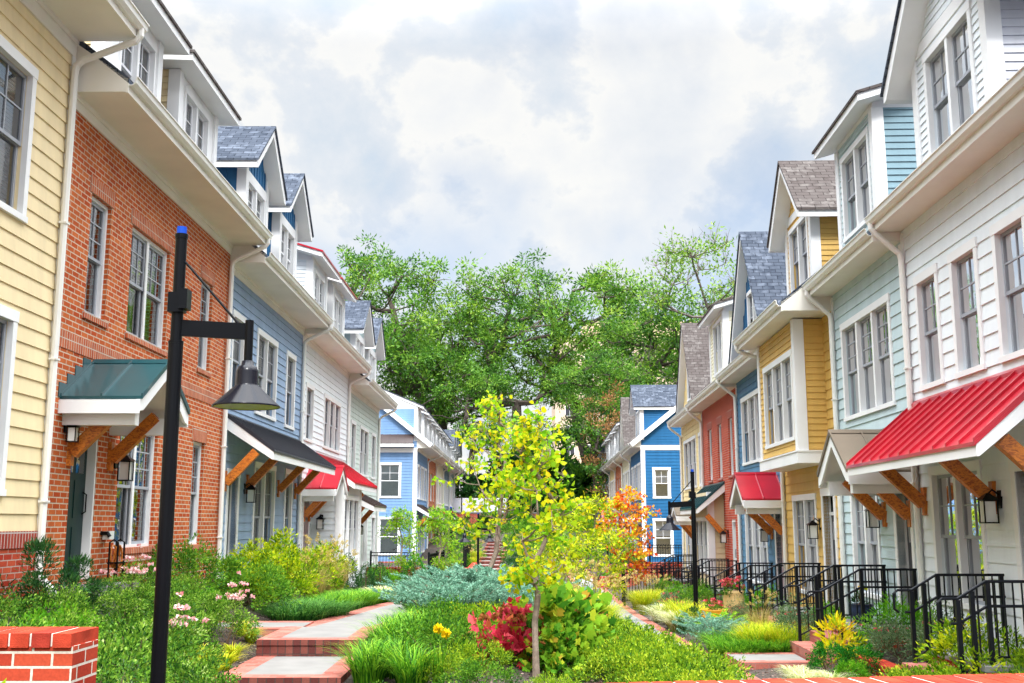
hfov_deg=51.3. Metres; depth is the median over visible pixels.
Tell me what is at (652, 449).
townhouse
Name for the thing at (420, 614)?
daylily
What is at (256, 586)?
lime shrub
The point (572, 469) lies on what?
understory bush
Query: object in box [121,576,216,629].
rose bush
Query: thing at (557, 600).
oakleaf hydrangea
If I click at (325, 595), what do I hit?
grass mound
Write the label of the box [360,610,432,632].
daylily
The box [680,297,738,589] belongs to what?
townhouse
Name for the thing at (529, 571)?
young tree
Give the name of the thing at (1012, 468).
door
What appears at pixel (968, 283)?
window
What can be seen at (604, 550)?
bright shrub
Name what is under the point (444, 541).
garden tree
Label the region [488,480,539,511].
understory bush
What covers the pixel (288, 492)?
window
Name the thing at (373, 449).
window
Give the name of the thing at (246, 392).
street lamp
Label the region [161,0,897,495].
sky
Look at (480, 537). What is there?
green shrub
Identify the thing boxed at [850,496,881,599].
window
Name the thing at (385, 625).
daylily
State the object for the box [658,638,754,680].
spreading shrub
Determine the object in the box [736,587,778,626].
plume grass
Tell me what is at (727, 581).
potted flowers
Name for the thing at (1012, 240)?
window
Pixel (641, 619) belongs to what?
path
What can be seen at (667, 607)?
yellow grass mound
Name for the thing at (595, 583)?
fountain grass
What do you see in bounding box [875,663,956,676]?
spreading shrub
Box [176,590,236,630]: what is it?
rose bush
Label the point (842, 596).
stair railing
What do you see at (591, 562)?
fountain grass
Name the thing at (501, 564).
juniper
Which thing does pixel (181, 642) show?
rose bush
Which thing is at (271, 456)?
townhouse
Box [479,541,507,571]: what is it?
garden steps
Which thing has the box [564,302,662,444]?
half bare tree
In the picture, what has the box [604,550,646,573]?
green shrub
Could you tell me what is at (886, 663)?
garden wall
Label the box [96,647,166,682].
rose bush
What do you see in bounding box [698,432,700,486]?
window
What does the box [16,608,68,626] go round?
bright shrub
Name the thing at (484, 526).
green shrub
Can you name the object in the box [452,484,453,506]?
window
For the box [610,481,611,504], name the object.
window
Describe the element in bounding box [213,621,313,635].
path
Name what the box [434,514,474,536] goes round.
green shrub
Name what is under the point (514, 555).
dark evergreen
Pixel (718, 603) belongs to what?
potted flowers
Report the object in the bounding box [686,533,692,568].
window
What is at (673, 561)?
stair railing
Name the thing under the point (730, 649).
grass mound
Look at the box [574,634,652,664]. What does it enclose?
spreading shrub
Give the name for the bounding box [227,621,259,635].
variegated tuft
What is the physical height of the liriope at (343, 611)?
0.322 m
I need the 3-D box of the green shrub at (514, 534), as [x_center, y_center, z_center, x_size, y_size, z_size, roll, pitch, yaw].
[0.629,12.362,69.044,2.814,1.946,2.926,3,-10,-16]
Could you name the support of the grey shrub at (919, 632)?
on the ground at (249, 653)
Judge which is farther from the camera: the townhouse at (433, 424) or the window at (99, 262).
the townhouse at (433, 424)
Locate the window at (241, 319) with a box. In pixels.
[229,309,246,389]
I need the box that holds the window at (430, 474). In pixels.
[430,474,431,500]
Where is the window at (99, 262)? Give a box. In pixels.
[84,196,107,318]
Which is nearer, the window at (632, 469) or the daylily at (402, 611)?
the daylily at (402, 611)
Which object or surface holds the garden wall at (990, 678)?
on the ground at (249, 653)
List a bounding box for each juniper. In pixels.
[367,574,489,610]
[382,566,499,594]
[409,577,520,611]
[412,563,508,585]
[423,563,549,593]
[443,578,531,610]
[448,563,565,588]
[486,587,534,606]
[495,572,580,595]
[514,584,598,604]
[619,614,637,621]
[672,610,743,637]
[677,614,747,639]
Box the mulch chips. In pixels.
[211,614,829,682]
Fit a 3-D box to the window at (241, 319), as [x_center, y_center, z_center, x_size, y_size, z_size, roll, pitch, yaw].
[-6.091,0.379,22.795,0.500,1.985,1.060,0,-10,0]
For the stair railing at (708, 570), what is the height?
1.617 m
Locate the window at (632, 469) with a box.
[631,466,633,501]
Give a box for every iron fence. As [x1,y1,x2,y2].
[370,551,414,582]
[428,550,444,579]
[463,543,470,567]
[607,543,681,563]
[621,571,625,605]
[623,565,698,600]
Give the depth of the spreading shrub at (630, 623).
18.15 m
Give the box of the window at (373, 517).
[370,515,375,562]
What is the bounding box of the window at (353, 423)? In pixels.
[350,419,356,469]
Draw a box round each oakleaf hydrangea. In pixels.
[499,578,611,674]
[519,616,589,676]
[550,581,622,661]
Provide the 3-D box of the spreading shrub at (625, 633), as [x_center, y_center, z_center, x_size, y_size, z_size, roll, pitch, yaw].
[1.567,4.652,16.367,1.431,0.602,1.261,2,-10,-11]
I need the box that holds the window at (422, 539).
[421,517,424,552]
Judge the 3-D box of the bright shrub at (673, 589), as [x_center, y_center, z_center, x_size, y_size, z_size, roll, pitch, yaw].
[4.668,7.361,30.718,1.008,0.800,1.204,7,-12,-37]
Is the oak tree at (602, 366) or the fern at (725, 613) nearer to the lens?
the fern at (725, 613)
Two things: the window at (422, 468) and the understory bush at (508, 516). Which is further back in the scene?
the understory bush at (508, 516)
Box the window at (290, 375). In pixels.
[267,350,296,430]
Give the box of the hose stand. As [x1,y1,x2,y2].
[107,538,125,580]
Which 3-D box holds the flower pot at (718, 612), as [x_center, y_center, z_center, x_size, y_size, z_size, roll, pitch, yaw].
[4.450,6.140,23.402,0.612,0.500,0.606,0,-10,0]
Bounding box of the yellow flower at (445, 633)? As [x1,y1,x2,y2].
[428,623,450,682]
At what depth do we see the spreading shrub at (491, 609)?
16.41 m
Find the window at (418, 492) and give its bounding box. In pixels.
[417,464,419,499]
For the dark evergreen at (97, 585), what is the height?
0.888 m
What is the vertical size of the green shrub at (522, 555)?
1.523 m
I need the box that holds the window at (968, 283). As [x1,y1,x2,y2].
[947,237,987,378]
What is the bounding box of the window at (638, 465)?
[637,462,640,499]
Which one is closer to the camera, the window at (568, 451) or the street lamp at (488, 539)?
the street lamp at (488, 539)
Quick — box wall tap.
[100,531,113,539]
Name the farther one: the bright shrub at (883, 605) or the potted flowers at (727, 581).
the potted flowers at (727, 581)
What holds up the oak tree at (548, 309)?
on the ground at (249, 653)
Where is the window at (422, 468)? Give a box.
[420,466,423,500]
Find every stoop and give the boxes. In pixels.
[57,582,138,616]
[664,578,689,586]
[723,599,789,612]
[760,607,834,628]
[790,619,910,664]
[902,647,1023,675]
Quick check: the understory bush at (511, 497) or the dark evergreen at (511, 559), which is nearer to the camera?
the dark evergreen at (511, 559)
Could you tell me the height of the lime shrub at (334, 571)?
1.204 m
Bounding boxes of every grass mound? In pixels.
[292,592,359,600]
[294,593,369,610]
[313,590,391,609]
[323,589,360,594]
[329,587,393,604]
[338,588,387,594]
[375,593,394,603]
[657,597,702,612]
[669,601,715,630]
[687,627,747,651]
[694,634,782,652]
[705,641,777,660]
[719,628,809,642]
[720,621,790,642]
[727,634,808,651]
[732,618,783,633]
[745,620,810,647]
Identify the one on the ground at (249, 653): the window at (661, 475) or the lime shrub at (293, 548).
the lime shrub at (293, 548)
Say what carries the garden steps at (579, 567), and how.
on the ground at (249, 653)
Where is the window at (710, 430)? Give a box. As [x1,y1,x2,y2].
[709,430,712,479]
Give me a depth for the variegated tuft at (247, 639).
15.34 m
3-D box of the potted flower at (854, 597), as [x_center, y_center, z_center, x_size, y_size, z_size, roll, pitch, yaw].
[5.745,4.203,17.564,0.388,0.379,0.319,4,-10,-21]
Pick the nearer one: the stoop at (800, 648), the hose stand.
the hose stand
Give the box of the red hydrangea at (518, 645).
[462,596,543,668]
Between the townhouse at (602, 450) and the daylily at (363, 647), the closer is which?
the daylily at (363, 647)
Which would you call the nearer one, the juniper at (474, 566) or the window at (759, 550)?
the juniper at (474, 566)
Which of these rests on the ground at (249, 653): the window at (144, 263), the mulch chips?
the mulch chips
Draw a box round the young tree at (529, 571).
[478,397,591,677]
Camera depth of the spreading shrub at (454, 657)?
12.73 m
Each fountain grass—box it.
[465,540,483,560]
[468,546,481,562]
[542,558,617,602]
[570,569,630,620]
[575,576,640,618]
[620,575,654,609]
[621,569,668,614]
[641,574,676,596]
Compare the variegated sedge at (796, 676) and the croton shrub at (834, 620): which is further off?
the croton shrub at (834, 620)
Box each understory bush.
[455,474,489,499]
[455,476,473,498]
[459,462,518,495]
[473,481,515,511]
[479,504,504,530]
[486,438,570,511]
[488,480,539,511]
[500,507,520,531]
[515,427,592,504]
[519,499,548,520]
[537,425,600,495]
[546,496,583,530]
[550,480,580,501]
[570,492,605,529]
[574,463,601,499]
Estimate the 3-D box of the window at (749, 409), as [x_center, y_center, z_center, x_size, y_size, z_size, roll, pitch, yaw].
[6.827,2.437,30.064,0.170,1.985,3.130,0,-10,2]
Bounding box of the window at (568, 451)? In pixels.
[567,446,574,454]
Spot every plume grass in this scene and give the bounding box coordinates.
[299,547,334,596]
[302,531,351,592]
[324,537,358,591]
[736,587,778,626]
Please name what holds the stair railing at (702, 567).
on the stoop
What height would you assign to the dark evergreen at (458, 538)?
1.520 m
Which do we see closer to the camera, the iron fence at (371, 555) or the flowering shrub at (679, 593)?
the flowering shrub at (679, 593)
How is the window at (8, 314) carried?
in the townhouse at (40, 41)
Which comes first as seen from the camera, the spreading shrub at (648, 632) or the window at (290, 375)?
the spreading shrub at (648, 632)
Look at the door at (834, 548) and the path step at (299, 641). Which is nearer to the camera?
the path step at (299, 641)
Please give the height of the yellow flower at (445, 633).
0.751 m
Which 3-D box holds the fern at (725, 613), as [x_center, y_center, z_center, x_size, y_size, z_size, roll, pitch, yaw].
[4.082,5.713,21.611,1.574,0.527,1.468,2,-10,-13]
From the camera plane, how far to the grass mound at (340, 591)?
23.21 m
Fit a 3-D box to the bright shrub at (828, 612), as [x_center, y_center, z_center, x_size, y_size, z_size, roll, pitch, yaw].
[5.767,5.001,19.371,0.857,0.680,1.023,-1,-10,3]
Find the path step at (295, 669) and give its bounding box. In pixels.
[215,656,357,682]
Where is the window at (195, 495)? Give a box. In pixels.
[188,441,201,543]
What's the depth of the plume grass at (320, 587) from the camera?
22.10 m
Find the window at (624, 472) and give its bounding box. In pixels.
[623,472,624,502]
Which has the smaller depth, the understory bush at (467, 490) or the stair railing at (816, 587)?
the stair railing at (816, 587)
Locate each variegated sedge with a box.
[361,585,393,599]
[639,603,666,621]
[648,607,670,623]
[649,610,673,627]
[654,611,697,631]
[775,664,808,678]
[779,670,829,678]
[784,666,827,675]
[804,669,859,677]
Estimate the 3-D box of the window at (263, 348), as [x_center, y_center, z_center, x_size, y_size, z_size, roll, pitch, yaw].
[-6.080,0.832,25.457,0.500,1.985,2.100,0,-10,0]
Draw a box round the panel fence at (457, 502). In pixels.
[452,497,506,511]
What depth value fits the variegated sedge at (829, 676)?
14.09 m
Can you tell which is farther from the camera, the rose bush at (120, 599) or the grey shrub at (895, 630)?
the grey shrub at (895, 630)
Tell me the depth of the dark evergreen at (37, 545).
12.28 m
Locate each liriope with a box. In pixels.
[241,600,346,620]
[259,596,341,612]
[281,598,362,617]
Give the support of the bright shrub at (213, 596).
on the ground at (249, 653)
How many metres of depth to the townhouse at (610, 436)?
82.53 m
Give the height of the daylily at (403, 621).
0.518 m
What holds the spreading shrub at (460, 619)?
on the ground at (249, 653)
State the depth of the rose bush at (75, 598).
11.95 m
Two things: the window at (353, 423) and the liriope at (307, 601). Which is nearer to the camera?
the liriope at (307, 601)
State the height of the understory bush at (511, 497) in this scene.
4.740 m
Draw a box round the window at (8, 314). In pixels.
[0,304,19,495]
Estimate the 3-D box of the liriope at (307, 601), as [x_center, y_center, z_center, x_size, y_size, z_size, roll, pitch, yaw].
[-3.878,4.854,19.465,1.803,0.305,1.862,2,-10,-14]
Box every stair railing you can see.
[651,554,691,584]
[655,556,691,584]
[674,559,729,592]
[680,560,737,591]
[705,562,773,605]
[714,565,784,603]
[738,563,821,620]
[752,566,840,623]
[784,564,887,640]
[805,568,918,643]
[892,573,1006,662]
[936,580,1023,673]
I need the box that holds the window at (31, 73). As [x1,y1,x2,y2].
[0,34,38,223]
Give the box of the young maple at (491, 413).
[431,390,547,575]
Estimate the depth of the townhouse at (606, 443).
88.37 m
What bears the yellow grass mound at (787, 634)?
on the ground at (249, 653)
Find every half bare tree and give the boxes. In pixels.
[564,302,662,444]
[597,221,737,384]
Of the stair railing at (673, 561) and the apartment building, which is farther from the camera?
the apartment building
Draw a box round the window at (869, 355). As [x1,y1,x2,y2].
[839,292,896,421]
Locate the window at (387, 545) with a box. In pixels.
[378,517,399,554]
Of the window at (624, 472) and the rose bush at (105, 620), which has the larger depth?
the window at (624, 472)
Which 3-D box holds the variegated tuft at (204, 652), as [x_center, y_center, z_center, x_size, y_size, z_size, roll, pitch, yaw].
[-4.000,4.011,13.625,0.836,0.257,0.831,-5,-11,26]
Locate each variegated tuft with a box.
[196,643,226,661]
[211,662,230,676]
[215,648,242,670]
[219,642,257,660]
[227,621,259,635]
[234,627,269,643]
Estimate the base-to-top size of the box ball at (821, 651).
0.567 m
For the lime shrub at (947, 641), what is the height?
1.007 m
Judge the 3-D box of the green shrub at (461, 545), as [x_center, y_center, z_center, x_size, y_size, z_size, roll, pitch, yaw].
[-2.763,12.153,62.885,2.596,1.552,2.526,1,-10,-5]
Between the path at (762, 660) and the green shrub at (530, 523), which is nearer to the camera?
the path at (762, 660)
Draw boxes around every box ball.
[805,640,856,676]
[834,658,871,677]
[836,642,884,676]
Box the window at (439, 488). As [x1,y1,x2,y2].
[438,476,440,504]
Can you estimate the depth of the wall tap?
15.36 m
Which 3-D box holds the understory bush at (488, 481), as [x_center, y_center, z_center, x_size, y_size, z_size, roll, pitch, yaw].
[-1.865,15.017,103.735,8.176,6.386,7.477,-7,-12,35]
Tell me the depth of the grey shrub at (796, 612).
19.84 m
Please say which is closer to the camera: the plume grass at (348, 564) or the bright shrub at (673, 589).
the plume grass at (348, 564)
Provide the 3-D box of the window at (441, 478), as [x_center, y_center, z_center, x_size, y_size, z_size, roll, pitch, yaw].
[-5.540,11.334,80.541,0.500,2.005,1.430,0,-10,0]
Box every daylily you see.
[323,637,423,682]
[340,635,405,656]
[342,614,421,644]
[353,621,441,658]
[353,634,447,678]
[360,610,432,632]
[367,641,463,682]
[370,611,433,649]
[381,607,419,619]
[388,599,437,614]
[395,608,460,644]
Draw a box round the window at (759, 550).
[745,514,769,587]
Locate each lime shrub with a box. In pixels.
[214,536,290,594]
[215,559,278,606]
[246,527,326,586]
[264,547,326,599]
[268,542,312,586]
[283,544,344,593]
[290,539,357,588]
[467,599,499,624]
[906,611,1023,675]
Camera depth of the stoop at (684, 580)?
40.00 m
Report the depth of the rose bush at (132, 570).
14.25 m
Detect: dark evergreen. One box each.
[0,534,92,620]
[37,553,120,615]
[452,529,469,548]
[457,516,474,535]
[493,556,519,572]
[503,552,523,566]
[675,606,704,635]
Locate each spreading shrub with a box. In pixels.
[383,609,497,671]
[395,594,494,624]
[402,646,485,682]
[415,606,490,648]
[431,654,523,682]
[433,635,518,675]
[443,621,512,650]
[446,599,507,626]
[478,608,509,627]
[524,670,581,682]
[563,643,657,682]
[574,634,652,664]
[577,638,667,681]
[598,636,715,679]
[602,644,717,682]
[607,624,645,640]
[608,612,641,632]
[609,616,657,634]
[611,662,700,682]
[617,625,698,650]
[623,622,677,644]
[625,631,690,660]
[639,658,756,681]
[644,648,744,680]
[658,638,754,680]
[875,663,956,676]
[931,664,1008,674]
[995,639,1023,672]
[997,663,1023,673]
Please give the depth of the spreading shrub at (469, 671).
12.22 m
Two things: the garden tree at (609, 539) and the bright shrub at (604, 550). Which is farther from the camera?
the bright shrub at (604, 550)
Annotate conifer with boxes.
[343,552,363,590]
[354,561,377,590]
[367,561,390,587]
[399,553,431,587]
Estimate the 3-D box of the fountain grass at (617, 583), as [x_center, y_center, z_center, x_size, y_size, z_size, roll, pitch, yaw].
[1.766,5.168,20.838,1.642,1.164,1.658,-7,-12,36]
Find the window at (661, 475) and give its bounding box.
[652,467,670,497]
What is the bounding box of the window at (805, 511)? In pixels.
[791,493,832,596]
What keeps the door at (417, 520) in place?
in the townhouse at (407, 448)
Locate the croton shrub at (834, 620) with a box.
[811,611,867,672]
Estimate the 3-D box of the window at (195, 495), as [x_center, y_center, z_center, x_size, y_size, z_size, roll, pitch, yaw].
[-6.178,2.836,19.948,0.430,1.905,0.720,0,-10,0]
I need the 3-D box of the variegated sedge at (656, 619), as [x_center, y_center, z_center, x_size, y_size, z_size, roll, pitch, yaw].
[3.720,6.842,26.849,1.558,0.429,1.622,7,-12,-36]
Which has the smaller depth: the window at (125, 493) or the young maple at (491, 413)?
the window at (125, 493)
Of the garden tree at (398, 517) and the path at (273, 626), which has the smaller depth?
the path at (273, 626)
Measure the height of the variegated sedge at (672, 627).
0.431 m
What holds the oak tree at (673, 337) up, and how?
on the ground at (249, 653)
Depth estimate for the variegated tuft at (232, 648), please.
14.54 m
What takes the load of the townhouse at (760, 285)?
on the ground at (249, 653)
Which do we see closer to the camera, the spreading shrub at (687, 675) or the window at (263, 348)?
the spreading shrub at (687, 675)
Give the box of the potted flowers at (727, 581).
[718,575,745,596]
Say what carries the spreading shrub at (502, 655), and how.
on the ground at (249, 653)
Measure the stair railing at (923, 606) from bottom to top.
1.617 m
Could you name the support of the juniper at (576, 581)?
on the ground at (249, 653)
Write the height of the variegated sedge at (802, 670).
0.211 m
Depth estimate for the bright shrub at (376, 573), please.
35.14 m
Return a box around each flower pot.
[700,608,727,619]
[723,590,744,618]
[849,603,874,622]
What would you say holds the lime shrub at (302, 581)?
on the ground at (249, 653)
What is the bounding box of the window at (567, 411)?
[565,406,572,415]
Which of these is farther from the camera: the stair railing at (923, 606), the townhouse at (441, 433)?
the townhouse at (441, 433)
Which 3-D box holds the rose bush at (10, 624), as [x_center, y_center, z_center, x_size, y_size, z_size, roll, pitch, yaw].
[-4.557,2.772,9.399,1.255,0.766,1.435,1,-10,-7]
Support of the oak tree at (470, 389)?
on the ground at (249, 653)
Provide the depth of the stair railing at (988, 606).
11.87 m
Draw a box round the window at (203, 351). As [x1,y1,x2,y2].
[197,284,209,369]
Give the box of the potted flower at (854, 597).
[848,586,868,604]
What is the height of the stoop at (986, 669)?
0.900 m
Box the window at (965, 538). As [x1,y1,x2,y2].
[928,460,992,613]
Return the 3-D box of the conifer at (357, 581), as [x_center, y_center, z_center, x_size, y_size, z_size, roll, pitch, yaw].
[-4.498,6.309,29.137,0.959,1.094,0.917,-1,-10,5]
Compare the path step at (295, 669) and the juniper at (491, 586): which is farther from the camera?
the juniper at (491, 586)
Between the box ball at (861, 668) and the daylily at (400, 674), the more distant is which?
the box ball at (861, 668)
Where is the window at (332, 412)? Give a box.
[322,393,340,453]
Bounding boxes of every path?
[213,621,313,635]
[307,602,415,626]
[567,575,760,679]
[724,652,810,669]
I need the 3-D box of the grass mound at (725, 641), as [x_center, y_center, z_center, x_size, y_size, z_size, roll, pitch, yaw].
[3.929,5.263,18.386,1.845,0.322,1.778,4,-10,-22]
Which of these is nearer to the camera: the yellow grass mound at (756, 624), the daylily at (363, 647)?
the daylily at (363, 647)
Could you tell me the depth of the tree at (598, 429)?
91.08 m
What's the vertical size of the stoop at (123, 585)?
0.570 m
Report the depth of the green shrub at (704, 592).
28.18 m
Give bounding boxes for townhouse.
[0,0,149,610]
[38,0,272,591]
[216,126,335,574]
[296,243,376,585]
[344,301,397,576]
[378,388,442,562]
[427,418,449,543]
[435,428,455,536]
[443,436,459,532]
[444,430,464,522]
[454,438,467,496]
[594,437,604,517]
[596,439,609,529]
[600,432,616,530]
[606,422,621,535]
[612,397,635,550]
[619,385,682,562]
[666,323,709,577]
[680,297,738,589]
[715,231,786,602]
[732,160,840,606]
[802,83,918,625]
[846,0,1023,649]
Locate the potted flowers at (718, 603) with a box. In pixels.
[703,598,722,609]
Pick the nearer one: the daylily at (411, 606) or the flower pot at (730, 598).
the daylily at (411, 606)
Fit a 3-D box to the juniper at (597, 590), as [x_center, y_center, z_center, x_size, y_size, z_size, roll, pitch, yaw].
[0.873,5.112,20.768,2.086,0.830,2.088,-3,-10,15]
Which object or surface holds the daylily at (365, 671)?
on the ground at (249, 653)
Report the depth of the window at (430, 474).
72.00 m
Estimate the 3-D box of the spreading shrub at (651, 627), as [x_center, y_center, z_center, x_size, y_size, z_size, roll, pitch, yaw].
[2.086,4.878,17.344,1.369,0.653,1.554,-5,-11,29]
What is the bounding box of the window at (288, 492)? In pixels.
[265,468,292,551]
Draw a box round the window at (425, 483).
[424,468,426,500]
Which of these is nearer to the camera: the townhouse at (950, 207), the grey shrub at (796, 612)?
the townhouse at (950, 207)
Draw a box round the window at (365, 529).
[361,514,367,565]
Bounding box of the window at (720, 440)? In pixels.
[719,424,722,476]
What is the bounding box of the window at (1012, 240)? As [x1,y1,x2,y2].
[989,204,1023,363]
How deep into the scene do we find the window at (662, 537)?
56.73 m
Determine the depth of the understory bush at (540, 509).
91.37 m
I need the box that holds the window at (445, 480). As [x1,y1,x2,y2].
[445,480,446,505]
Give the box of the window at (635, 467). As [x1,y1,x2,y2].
[634,465,636,500]
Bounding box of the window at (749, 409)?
[740,388,760,465]
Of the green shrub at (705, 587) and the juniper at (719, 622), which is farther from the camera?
the green shrub at (705, 587)
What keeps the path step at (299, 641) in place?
on the ground at (249, 653)
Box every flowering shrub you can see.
[644,591,685,616]
[668,589,692,603]
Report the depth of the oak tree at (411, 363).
101.51 m
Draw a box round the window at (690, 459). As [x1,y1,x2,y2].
[683,435,697,489]
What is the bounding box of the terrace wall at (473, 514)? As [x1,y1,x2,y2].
[452,512,587,531]
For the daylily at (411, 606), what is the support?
on the ground at (249, 653)
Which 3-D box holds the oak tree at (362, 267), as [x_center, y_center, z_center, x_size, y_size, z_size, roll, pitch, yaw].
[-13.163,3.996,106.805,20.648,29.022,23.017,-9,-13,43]
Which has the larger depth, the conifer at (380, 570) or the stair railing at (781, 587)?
the conifer at (380, 570)
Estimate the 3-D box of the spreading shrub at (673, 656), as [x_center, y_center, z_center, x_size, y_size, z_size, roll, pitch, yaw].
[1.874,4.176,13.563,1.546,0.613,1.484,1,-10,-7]
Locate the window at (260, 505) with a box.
[251,461,276,552]
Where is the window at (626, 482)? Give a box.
[625,471,627,502]
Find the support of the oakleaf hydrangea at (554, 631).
on the ground at (249, 653)
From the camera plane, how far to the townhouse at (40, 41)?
13.23 m
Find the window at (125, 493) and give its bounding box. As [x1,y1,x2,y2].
[113,436,154,547]
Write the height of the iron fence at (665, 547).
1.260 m
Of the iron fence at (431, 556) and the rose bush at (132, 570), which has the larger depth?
the iron fence at (431, 556)
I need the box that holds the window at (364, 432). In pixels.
[359,425,368,477]
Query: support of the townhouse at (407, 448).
on the ground at (249, 653)
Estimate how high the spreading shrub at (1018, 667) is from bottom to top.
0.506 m
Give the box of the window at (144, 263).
[126,227,166,348]
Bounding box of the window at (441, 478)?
[441,478,442,504]
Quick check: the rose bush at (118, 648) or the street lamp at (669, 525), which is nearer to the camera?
the rose bush at (118, 648)
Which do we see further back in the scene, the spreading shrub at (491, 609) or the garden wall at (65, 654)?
the spreading shrub at (491, 609)
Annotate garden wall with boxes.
[0,626,98,682]
[366,567,420,586]
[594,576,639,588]
[605,564,682,579]
[620,673,1023,682]
[838,651,901,676]
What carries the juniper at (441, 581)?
on the ground at (249, 653)
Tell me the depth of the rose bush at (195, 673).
9.31 m
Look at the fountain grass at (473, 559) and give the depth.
59.11 m
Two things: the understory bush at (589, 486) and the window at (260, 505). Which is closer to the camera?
the window at (260, 505)
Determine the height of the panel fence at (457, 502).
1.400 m
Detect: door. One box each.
[64,433,97,580]
[223,468,240,571]
[301,497,309,553]
[417,520,419,557]
[732,519,736,583]
[774,514,783,596]
[820,488,838,604]
[893,494,918,619]
[1008,459,1023,647]
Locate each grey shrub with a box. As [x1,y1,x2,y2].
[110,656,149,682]
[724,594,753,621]
[772,591,815,640]
[774,596,815,633]
[847,603,904,655]
[861,607,930,665]
[897,593,986,660]
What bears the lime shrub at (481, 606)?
on the ground at (249, 653)
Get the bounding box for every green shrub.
[119,555,189,601]
[129,624,188,667]
[147,531,230,593]
[180,542,255,597]
[215,558,302,610]
[233,556,300,602]
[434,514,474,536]
[445,535,486,558]
[446,547,472,565]
[459,522,487,541]
[468,521,494,537]
[498,537,537,561]
[500,516,531,538]
[501,519,539,546]
[514,544,552,565]
[518,516,541,537]
[564,517,599,540]
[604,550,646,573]
[647,574,683,590]
[670,582,722,605]
[686,577,723,605]
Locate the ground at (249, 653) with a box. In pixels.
[0,531,925,682]
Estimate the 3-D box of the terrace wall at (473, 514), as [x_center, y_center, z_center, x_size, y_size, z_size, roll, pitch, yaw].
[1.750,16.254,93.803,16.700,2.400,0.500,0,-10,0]
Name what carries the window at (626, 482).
in the townhouse at (627, 432)
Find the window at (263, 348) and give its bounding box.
[237,327,278,421]
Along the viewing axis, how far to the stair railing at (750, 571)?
25.66 m
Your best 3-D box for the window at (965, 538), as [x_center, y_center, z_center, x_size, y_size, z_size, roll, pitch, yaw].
[6.338,2.727,15.008,0.170,2.005,1.950,0,-10,2]
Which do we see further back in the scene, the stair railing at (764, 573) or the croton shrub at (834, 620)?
the stair railing at (764, 573)
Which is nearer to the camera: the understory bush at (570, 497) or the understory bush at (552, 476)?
the understory bush at (570, 497)
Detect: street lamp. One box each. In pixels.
[150,226,279,682]
[449,507,469,564]
[477,513,494,570]
[659,469,697,605]
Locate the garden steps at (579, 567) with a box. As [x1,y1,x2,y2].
[551,545,591,573]
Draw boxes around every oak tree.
[335,230,525,404]
[376,307,503,430]
[377,300,534,429]
[385,248,605,479]
[415,351,523,497]
[508,259,679,461]
[520,335,643,511]
[558,280,704,414]
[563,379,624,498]
[574,364,653,456]
[647,291,732,384]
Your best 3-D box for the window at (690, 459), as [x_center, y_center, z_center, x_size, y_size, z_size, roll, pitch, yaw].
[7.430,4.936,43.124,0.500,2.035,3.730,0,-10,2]
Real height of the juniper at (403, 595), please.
0.846 m
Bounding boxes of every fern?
[675,608,755,627]
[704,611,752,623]
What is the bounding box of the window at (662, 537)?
[652,518,673,556]
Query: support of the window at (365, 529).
in the townhouse at (371, 398)
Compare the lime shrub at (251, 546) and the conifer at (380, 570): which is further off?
the conifer at (380, 570)
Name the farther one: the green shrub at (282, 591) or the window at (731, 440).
the window at (731, 440)
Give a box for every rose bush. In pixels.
[0,587,42,626]
[0,612,55,626]
[15,609,103,669]
[26,583,106,634]
[78,625,173,682]
[82,611,152,654]
[86,587,152,637]
[96,544,155,620]
[96,614,204,682]
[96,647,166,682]
[106,600,206,657]
[111,568,179,605]
[113,653,241,682]
[114,639,192,682]
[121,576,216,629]
[154,573,208,612]
[169,591,227,671]
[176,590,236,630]
[200,571,262,645]
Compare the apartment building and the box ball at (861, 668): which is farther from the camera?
the apartment building
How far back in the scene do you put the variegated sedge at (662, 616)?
24.86 m
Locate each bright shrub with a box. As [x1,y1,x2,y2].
[12,599,104,627]
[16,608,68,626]
[180,585,231,619]
[362,563,397,587]
[383,569,406,584]
[584,545,613,565]
[659,584,686,597]
[722,590,755,613]
[744,583,789,614]
[810,600,849,629]
[851,591,947,659]
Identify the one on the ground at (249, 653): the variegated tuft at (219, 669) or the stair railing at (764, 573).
the variegated tuft at (219, 669)
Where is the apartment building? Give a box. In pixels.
[551,321,696,479]
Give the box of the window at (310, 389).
[304,382,314,442]
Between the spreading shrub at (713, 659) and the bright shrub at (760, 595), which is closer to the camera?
the spreading shrub at (713, 659)
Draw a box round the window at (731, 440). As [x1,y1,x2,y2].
[730,418,733,474]
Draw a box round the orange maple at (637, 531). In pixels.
[596,485,661,599]
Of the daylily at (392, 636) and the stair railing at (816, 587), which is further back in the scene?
the stair railing at (816, 587)
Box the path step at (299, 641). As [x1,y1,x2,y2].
[256,627,375,656]
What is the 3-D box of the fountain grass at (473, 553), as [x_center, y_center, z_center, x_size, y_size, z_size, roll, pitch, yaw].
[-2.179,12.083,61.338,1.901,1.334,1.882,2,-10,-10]
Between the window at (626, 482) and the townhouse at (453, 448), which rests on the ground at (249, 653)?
the townhouse at (453, 448)
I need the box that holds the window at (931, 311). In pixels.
[913,263,945,391]
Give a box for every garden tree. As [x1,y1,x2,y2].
[377,504,426,578]
[414,504,464,570]
[517,508,604,587]
[533,518,569,569]
[548,486,638,602]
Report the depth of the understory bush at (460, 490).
99.18 m
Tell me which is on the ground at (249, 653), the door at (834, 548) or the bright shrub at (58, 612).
the bright shrub at (58, 612)
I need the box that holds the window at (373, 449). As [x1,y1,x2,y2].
[370,432,375,479]
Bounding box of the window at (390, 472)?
[379,462,401,497]
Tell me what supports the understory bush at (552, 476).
on the ground at (249, 653)

